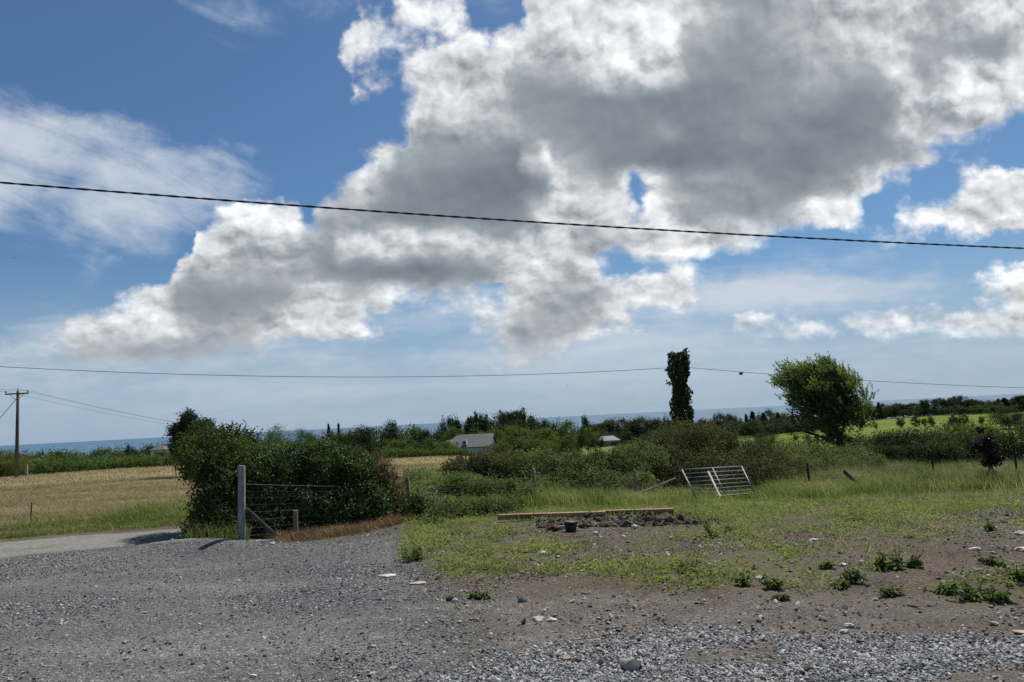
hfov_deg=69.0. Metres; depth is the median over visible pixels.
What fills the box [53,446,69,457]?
broadleaf tree
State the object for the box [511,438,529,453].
field bush
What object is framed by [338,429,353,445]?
broadleaf tree
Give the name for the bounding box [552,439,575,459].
field bush
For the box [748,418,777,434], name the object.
broadleaf tree
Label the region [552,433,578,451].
field bush
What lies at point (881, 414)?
conifer tree
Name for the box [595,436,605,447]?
field bush
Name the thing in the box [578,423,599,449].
broadleaf tree
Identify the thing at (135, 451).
broadleaf tree
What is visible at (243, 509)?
wire fence
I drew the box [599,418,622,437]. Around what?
broadleaf tree
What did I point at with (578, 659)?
rock
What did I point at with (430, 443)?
broadleaf tree
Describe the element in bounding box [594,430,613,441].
broadleaf tree
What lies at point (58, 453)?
broadleaf tree
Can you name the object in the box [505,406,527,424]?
pine tree
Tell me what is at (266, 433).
overhead wire
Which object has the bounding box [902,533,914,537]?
clod
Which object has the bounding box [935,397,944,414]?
pine tree
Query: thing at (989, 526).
weed plant
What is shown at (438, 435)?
field bush
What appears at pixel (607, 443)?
farmhouse
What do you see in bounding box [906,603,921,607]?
stick
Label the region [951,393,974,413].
broadleaf tree
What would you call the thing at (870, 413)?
broadleaf tree
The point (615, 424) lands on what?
broadleaf tree
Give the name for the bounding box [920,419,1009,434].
hedge
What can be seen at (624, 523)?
rock
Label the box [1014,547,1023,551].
rock
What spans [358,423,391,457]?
field bush
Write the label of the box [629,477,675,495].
dead branch
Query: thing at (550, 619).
rock
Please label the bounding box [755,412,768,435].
conifer tree
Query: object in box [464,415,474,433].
pine tree
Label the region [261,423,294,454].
broadleaf tree
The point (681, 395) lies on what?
ivy covered pole
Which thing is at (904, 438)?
hedge
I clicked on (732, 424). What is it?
broadleaf tree
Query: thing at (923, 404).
pine tree
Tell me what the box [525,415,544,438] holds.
broadleaf tree
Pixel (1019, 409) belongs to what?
field bush
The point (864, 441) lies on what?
hedge
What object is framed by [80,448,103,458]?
broadleaf tree
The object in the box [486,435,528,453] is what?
field bush
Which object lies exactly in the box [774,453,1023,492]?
seeding grass
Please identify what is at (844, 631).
rock
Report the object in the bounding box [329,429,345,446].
broadleaf tree
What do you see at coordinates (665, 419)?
broadleaf tree
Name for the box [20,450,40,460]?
broadleaf tree
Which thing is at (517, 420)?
broadleaf tree
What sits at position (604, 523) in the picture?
clod
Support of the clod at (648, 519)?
on the ground at (944, 613)
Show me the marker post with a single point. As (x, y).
(26, 470)
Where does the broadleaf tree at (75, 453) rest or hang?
on the ground at (944, 613)
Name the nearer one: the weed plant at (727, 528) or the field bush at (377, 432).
the weed plant at (727, 528)
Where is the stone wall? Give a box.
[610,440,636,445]
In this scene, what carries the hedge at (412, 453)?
on the ground at (944, 613)
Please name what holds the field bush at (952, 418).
on the ground at (944, 613)
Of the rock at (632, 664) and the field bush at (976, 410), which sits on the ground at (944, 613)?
the field bush at (976, 410)
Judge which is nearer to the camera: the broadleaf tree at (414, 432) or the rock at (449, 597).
the rock at (449, 597)
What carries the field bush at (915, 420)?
on the ground at (944, 613)
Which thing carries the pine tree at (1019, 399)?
on the ground at (944, 613)
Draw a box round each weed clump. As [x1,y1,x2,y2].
[395,491,438,519]
[405,493,524,525]
[430,470,541,505]
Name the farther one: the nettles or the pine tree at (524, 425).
the pine tree at (524, 425)
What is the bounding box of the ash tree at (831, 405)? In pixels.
[765,351,877,452]
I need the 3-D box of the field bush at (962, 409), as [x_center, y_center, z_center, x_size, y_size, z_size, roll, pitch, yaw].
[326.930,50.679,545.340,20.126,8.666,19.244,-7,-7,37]
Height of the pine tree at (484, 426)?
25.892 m
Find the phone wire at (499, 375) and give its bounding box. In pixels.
[0,366,1019,387]
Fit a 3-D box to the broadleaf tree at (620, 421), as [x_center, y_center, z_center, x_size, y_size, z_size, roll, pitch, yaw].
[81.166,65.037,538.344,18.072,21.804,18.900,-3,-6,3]
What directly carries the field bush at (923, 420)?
on the ground at (944, 613)
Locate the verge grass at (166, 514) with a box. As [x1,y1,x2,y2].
[0,491,194,538]
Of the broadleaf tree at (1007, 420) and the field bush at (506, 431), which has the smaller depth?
the field bush at (506, 431)
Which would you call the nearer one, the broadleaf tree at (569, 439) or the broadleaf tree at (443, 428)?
the broadleaf tree at (569, 439)
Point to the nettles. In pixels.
(421, 481)
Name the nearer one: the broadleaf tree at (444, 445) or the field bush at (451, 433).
the broadleaf tree at (444, 445)
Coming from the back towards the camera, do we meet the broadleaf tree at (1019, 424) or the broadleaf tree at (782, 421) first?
the broadleaf tree at (782, 421)
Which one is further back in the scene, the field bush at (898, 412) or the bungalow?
the field bush at (898, 412)
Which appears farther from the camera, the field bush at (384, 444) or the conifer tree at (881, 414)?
the conifer tree at (881, 414)
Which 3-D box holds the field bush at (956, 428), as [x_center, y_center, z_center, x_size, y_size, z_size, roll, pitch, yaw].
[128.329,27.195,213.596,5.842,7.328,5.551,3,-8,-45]
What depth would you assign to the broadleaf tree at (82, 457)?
185.15 m
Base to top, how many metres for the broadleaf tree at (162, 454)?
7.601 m
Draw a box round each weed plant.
[400,544,426,559]
[466,590,491,599]
[676,559,700,573]
[692,523,717,538]
[721,525,736,533]
[733,563,756,586]
[757,571,785,589]
[769,592,792,600]
[818,559,835,568]
[829,576,850,589]
[834,558,869,583]
[871,549,899,569]
[878,581,907,595]
[886,544,906,567]
[904,553,924,567]
[935,576,958,594]
[949,576,991,601]
[975,552,1009,565]
[981,581,1017,602]
[982,517,998,530]
[994,554,1023,579]
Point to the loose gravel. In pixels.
(297, 611)
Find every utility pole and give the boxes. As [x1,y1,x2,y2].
[0,389,28,476]
[370,427,373,451]
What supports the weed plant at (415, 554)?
on the ground at (944, 613)
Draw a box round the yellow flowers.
[793,480,829,494]
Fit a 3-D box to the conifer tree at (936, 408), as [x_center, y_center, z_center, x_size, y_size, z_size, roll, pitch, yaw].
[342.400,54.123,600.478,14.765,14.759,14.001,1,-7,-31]
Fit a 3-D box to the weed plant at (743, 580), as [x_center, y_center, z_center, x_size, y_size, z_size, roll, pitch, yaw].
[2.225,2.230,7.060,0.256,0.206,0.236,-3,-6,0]
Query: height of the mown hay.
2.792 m
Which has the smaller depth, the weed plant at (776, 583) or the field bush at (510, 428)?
the weed plant at (776, 583)
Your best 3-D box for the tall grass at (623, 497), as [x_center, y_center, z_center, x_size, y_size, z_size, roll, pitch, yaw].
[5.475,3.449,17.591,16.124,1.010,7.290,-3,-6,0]
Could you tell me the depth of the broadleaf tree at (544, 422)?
314.44 m
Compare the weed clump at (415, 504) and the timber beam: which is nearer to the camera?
the timber beam
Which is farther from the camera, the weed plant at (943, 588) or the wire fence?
the wire fence
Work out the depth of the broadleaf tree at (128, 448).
295.05 m
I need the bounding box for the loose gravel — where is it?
[0,528,584,681]
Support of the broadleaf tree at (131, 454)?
on the ground at (944, 613)
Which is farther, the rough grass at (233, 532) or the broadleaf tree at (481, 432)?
the broadleaf tree at (481, 432)
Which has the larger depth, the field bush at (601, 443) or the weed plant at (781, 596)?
the field bush at (601, 443)
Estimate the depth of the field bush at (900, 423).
387.84 m
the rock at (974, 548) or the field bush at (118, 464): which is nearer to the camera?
the rock at (974, 548)
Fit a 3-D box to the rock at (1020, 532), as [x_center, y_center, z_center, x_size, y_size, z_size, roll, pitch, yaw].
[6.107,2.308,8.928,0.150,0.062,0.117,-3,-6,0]
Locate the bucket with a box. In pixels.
[563,520,578,531]
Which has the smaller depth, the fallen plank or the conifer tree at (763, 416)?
the fallen plank
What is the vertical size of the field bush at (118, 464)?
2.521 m
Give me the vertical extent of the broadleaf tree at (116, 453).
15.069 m
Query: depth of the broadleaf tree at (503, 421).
358.53 m
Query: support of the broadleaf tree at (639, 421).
on the ground at (944, 613)
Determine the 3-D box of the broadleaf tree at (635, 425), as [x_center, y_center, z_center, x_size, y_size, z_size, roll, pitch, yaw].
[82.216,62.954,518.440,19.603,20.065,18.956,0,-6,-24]
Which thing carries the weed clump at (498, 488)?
on the ground at (944, 613)
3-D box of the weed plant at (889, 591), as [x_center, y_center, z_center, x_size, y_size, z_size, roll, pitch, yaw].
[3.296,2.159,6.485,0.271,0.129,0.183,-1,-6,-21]
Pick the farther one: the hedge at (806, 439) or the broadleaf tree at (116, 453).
the broadleaf tree at (116, 453)
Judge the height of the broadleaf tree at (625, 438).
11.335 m
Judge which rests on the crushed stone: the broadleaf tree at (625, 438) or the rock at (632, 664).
the rock at (632, 664)
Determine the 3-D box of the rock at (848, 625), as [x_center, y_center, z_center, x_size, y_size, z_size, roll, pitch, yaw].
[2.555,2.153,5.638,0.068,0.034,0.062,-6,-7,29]
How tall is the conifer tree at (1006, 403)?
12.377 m
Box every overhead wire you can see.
[0,389,531,434]
[4,391,526,435]
[22,390,536,434]
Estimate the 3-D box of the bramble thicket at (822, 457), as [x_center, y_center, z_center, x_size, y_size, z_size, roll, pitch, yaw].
[10.470,4.099,25.228,4.326,1.565,5.199,-4,-6,15]
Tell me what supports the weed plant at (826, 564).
on the ground at (944, 613)
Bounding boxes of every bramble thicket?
[625,414,804,494]
[768,439,889,479]
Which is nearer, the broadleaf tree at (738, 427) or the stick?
the stick
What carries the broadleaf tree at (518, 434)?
on the ground at (944, 613)
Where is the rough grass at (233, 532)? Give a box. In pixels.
[169,520,255,539]
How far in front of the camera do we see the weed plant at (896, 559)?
7.43 m
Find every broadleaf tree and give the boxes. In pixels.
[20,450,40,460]
[30,449,56,461]
[37,445,59,459]
[48,449,71,460]
[48,452,78,462]
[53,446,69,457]
[65,449,79,459]
[65,452,88,465]
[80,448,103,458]
[87,446,104,456]
[87,456,118,461]
[97,445,122,457]
[99,445,124,458]
[121,442,137,456]
[125,446,141,455]
[126,450,150,458]
[135,443,158,454]
[153,449,173,457]
[162,407,216,476]
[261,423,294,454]
[288,428,317,451]
[316,430,333,451]
[326,429,338,443]
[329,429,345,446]
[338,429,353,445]
[343,428,358,445]
[349,424,375,453]
[378,420,403,449]
[398,422,425,444]
[399,437,420,452]
[421,436,439,450]
[434,441,461,452]
[436,413,450,441]
[436,414,455,430]
[464,429,490,434]
[488,412,499,432]
[489,426,506,449]
[494,413,511,431]
[505,426,536,449]
[506,412,529,435]
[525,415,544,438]
[534,418,558,437]
[550,416,570,437]
[555,417,579,443]
[558,435,579,453]
[569,423,587,450]
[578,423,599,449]
[590,422,607,433]
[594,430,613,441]
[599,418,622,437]
[606,417,619,435]
[614,429,635,440]
[615,416,630,432]
[619,418,641,436]
[629,417,641,437]
[636,415,650,437]
[639,430,653,442]
[640,417,661,435]
[650,416,667,437]
[663,413,668,424]
[697,418,715,426]
[710,412,727,427]
[719,413,738,436]
[721,415,742,432]
[725,420,741,437]
[735,422,749,437]
[739,419,764,436]
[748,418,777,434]
[750,411,760,425]
[764,409,775,421]
[765,418,780,434]
[770,410,790,421]
[772,418,787,432]
[775,421,801,434]
[864,404,879,419]
[881,403,903,417]
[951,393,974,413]
[961,398,977,408]
[977,399,986,407]
[980,407,1023,428]
[985,400,1003,410]
[1012,417,1023,433]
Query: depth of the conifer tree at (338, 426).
251.40 m
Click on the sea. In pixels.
(86, 446)
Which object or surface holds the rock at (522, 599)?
on the ground at (944, 613)
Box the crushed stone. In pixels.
[423,617,1023,681]
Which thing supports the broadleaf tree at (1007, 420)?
on the ground at (944, 613)
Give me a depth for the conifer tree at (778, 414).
471.57 m
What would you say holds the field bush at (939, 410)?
on the ground at (944, 613)
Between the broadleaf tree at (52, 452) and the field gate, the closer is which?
the field gate
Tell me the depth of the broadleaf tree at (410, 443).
132.35 m
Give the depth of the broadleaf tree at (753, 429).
422.11 m
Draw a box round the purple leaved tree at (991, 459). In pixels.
[969,426,1005,480]
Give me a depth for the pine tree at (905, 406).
602.96 m
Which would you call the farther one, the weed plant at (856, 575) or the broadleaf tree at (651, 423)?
the broadleaf tree at (651, 423)
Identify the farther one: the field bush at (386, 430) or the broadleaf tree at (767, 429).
the broadleaf tree at (767, 429)
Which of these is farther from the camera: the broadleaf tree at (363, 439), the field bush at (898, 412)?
the field bush at (898, 412)
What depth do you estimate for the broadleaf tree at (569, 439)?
157.43 m
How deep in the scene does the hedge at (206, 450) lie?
12.56 m
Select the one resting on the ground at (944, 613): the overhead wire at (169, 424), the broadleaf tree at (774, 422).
the broadleaf tree at (774, 422)
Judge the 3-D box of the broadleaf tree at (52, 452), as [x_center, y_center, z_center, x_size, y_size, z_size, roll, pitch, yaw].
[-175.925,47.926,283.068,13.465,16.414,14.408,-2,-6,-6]
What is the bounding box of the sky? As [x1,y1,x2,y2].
[0,0,1023,445]
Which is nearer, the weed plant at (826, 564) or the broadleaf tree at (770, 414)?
the weed plant at (826, 564)
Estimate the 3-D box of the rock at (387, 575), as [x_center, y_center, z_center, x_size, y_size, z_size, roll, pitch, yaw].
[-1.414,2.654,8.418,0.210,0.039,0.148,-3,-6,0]
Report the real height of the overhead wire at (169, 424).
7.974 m
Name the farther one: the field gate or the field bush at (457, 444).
the field bush at (457, 444)
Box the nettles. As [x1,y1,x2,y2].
[401,465,557,505]
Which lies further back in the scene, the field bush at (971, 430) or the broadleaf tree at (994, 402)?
the broadleaf tree at (994, 402)
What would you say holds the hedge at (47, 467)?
on the ground at (944, 613)
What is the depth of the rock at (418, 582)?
7.90 m
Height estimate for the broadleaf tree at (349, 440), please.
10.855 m
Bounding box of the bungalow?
[443,433,496,454]
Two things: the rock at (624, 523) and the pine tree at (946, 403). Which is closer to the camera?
the rock at (624, 523)
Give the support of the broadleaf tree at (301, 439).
on the ground at (944, 613)
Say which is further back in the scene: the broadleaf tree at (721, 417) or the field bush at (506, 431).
the broadleaf tree at (721, 417)
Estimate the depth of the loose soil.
12.02 m
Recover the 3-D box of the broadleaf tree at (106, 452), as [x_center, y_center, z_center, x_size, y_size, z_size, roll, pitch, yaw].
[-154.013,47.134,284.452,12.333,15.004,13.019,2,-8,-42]
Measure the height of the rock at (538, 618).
0.049 m
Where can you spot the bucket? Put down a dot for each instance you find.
(570, 525)
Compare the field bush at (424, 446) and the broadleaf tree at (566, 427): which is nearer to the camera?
the field bush at (424, 446)
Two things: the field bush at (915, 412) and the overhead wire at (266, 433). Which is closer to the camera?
the overhead wire at (266, 433)
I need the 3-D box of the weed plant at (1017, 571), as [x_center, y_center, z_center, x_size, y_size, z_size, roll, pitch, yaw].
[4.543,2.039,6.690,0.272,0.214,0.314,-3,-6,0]
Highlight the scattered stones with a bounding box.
[349,496,1023,681]
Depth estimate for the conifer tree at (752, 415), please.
488.65 m
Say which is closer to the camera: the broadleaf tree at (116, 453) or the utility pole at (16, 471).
the utility pole at (16, 471)
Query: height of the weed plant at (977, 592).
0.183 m
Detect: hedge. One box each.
[2,452,180,476]
[168,418,274,538]
[227,435,398,537]
[380,445,473,458]
[438,445,516,479]
[491,438,671,493]
[779,431,874,448]
[845,431,894,450]
[857,439,972,466]
[868,425,956,454]
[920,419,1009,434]
[924,425,1023,464]
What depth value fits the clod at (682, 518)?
11.85 m
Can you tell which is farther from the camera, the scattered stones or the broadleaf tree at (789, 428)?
the broadleaf tree at (789, 428)
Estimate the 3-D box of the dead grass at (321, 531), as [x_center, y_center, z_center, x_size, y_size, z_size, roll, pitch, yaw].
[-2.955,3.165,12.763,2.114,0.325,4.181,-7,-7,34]
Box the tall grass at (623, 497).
[427,468,1023,509]
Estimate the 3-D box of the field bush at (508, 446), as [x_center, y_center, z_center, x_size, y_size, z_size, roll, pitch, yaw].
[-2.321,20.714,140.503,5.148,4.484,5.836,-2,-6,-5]
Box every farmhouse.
[150,445,169,456]
[596,436,619,446]
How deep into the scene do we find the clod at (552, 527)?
11.39 m
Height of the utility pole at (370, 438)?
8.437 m
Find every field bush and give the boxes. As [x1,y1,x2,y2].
[0,449,36,477]
[9,458,62,475]
[101,458,137,469]
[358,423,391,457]
[371,438,393,455]
[379,419,399,445]
[379,438,410,454]
[408,440,429,453]
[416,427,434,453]
[430,428,455,452]
[438,425,465,443]
[440,438,463,449]
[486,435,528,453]
[486,439,512,454]
[495,423,516,440]
[501,426,529,440]
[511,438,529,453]
[520,438,558,456]
[527,425,560,448]
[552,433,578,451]
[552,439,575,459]
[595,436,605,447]
[752,431,778,448]
[884,409,906,417]
[895,415,904,426]
[903,406,932,416]
[910,416,921,426]
[911,407,935,415]
[920,418,926,425]
[927,414,935,425]
[929,406,954,414]
[944,404,969,414]
[947,414,955,424]
[948,425,969,441]
[958,413,968,423]
[962,425,979,441]
[966,404,989,413]
[973,423,991,436]
[978,415,985,423]
[984,405,1016,412]
[985,425,1002,440]
[1009,403,1023,411]
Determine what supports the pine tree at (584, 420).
on the ground at (944, 613)
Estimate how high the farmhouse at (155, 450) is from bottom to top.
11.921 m
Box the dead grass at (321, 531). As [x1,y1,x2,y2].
[257,512,418,542]
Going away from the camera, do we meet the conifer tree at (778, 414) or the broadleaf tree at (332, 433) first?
the broadleaf tree at (332, 433)
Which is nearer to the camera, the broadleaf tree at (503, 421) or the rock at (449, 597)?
the rock at (449, 597)
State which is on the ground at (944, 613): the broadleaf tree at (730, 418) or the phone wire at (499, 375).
the broadleaf tree at (730, 418)
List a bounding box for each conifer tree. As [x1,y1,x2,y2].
[336,423,340,436]
[748,411,756,422]
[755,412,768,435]
[774,412,782,433]
[873,402,886,419]
[931,399,943,414]
[999,397,1011,408]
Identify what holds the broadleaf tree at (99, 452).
on the ground at (944, 613)
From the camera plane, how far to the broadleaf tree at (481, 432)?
206.44 m
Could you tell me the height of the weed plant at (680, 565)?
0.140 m
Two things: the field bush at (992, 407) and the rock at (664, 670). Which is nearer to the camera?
the rock at (664, 670)
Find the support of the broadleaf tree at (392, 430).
on the ground at (944, 613)
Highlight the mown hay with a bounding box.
[0,455,459,538]
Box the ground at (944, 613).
[0,411,1023,681]
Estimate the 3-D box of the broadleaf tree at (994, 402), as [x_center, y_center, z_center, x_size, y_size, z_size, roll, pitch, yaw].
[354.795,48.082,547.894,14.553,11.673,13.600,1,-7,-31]
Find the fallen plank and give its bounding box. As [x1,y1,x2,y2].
[843,470,859,483]
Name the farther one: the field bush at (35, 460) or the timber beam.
the field bush at (35, 460)
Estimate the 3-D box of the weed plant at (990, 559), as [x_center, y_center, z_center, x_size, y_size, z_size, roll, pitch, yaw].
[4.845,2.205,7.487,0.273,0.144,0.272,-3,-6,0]
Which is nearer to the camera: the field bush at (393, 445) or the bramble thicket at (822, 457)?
the bramble thicket at (822, 457)
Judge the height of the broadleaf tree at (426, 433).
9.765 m
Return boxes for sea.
[0,393,1023,457]
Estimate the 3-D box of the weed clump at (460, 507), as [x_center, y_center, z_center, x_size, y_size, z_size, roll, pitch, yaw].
[-1.037,3.178,14.060,1.498,0.506,2.796,-8,-8,41]
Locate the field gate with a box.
[681,466,754,498]
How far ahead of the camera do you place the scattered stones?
6.96 m
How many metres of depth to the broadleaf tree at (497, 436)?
196.75 m
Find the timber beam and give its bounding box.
[498,508,673,519]
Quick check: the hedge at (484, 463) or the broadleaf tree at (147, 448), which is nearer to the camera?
the hedge at (484, 463)
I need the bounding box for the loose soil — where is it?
[535,511,724,527]
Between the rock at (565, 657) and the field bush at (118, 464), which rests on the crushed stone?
the rock at (565, 657)
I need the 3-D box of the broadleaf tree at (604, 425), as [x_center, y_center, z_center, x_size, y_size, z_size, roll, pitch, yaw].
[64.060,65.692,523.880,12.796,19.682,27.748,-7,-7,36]
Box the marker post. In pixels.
[25,464,27,476]
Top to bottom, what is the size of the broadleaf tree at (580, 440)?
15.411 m
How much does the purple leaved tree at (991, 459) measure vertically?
1.627 m
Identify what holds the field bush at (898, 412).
on the ground at (944, 613)
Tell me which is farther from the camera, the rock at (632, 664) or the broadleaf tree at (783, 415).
the broadleaf tree at (783, 415)
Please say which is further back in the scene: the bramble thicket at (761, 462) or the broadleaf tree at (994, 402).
the broadleaf tree at (994, 402)
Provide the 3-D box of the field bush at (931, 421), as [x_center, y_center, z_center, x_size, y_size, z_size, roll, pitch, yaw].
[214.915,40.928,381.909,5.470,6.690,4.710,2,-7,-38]
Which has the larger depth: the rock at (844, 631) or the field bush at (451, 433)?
the field bush at (451, 433)
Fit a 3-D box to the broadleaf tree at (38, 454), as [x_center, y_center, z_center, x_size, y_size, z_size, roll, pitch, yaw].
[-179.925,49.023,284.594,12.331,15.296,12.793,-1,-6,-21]
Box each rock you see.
[378,574,395,576]
[409,581,425,584]
[446,595,455,600]
[518,596,526,601]
[531,616,544,621]
[547,617,556,621]
[560,655,570,660]
[572,656,581,662]
[596,658,609,664]
[619,520,631,526]
[619,658,641,670]
[660,667,671,673]
[840,629,848,632]
[844,623,853,626]
[969,547,980,550]
[1012,630,1023,633]
[1013,530,1023,534]
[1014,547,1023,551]
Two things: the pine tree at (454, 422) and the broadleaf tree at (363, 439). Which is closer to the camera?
the broadleaf tree at (363, 439)
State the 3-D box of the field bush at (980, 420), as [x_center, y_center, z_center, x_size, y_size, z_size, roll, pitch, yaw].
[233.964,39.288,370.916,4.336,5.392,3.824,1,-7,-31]
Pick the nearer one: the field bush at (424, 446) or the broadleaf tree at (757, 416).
the field bush at (424, 446)
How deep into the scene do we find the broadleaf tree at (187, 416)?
37.85 m
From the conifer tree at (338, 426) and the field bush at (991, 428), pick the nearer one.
the field bush at (991, 428)
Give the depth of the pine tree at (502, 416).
372.45 m
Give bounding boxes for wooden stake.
[293,510,297,534]
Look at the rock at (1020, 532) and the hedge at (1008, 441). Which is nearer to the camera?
the rock at (1020, 532)
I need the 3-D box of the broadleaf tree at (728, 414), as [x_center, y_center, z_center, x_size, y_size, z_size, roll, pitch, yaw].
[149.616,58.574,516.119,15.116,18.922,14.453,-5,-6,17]
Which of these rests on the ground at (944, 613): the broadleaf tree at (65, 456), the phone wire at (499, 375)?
the broadleaf tree at (65, 456)
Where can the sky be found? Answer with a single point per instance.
(869, 120)
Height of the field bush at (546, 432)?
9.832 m
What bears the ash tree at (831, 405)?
on the ground at (944, 613)
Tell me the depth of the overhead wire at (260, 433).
79.31 m
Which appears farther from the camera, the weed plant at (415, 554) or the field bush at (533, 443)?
the field bush at (533, 443)
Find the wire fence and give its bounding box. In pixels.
[238,445,1022,539]
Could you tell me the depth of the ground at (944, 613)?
6.89 m
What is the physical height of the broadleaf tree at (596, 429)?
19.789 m
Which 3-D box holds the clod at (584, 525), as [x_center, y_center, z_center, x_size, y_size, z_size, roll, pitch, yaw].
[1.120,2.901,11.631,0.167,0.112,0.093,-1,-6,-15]
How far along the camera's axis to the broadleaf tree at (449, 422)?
382.15 m
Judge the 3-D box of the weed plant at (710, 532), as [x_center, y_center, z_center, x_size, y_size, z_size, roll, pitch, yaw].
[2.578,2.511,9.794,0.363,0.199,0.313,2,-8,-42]
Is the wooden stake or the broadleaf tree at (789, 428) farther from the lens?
the broadleaf tree at (789, 428)
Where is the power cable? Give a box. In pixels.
[0,182,1023,248]
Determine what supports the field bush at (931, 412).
on the ground at (944, 613)
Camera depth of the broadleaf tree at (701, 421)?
472.26 m
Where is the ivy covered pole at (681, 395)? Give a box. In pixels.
[664,348,694,481]
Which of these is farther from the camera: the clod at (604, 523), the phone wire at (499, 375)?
the phone wire at (499, 375)
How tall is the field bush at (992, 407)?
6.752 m
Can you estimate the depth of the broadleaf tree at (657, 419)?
481.61 m
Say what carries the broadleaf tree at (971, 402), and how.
on the ground at (944, 613)
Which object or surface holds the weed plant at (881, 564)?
on the ground at (944, 613)
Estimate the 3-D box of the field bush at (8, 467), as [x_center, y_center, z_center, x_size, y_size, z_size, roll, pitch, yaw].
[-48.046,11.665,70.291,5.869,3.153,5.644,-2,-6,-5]
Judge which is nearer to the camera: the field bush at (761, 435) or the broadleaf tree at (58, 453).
the field bush at (761, 435)
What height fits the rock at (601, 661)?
0.050 m
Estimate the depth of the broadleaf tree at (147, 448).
310.20 m
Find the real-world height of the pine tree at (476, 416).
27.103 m
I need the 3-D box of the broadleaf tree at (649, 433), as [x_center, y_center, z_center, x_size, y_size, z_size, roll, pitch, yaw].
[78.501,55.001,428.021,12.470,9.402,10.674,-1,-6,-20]
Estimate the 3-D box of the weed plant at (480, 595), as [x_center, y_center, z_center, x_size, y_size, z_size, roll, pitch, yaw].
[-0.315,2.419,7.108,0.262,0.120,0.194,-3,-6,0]
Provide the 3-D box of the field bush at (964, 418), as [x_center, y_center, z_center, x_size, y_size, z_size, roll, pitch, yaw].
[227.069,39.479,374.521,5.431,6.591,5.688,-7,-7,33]
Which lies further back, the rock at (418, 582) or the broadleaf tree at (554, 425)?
the broadleaf tree at (554, 425)
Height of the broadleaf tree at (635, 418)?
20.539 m
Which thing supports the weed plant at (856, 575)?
on the ground at (944, 613)
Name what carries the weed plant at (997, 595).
on the ground at (944, 613)
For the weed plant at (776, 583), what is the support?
on the ground at (944, 613)
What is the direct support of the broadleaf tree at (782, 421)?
on the ground at (944, 613)
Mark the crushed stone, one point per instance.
(941, 651)
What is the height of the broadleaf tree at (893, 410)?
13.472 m
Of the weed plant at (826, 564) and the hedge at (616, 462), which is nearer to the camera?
the weed plant at (826, 564)
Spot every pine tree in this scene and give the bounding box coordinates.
[451,414,466,434]
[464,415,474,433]
[471,409,489,433]
[473,411,480,432]
[497,409,508,427]
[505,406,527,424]
[514,410,534,430]
[581,411,593,433]
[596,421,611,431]
[890,402,914,416]
[918,399,937,415]
[931,399,959,414]
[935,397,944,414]
[1011,395,1023,406]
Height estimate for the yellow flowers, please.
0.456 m
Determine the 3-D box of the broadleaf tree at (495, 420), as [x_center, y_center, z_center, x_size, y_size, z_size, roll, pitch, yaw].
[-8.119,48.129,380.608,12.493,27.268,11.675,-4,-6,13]
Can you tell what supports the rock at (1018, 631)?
on the ground at (944, 613)
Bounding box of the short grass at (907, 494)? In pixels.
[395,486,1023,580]
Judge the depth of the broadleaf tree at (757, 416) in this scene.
481.27 m
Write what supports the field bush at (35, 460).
on the ground at (944, 613)
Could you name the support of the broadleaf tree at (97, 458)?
on the ground at (944, 613)
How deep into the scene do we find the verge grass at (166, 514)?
14.61 m
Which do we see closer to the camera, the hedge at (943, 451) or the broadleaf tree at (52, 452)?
the hedge at (943, 451)
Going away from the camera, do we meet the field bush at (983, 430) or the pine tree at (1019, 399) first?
the field bush at (983, 430)
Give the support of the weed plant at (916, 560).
on the ground at (944, 613)
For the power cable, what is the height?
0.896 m
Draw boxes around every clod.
[546,524,561,530]
[578,523,588,527]
[599,521,609,526]
[642,516,653,521]
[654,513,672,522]
[677,515,688,521]
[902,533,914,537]
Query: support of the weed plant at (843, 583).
on the ground at (944, 613)

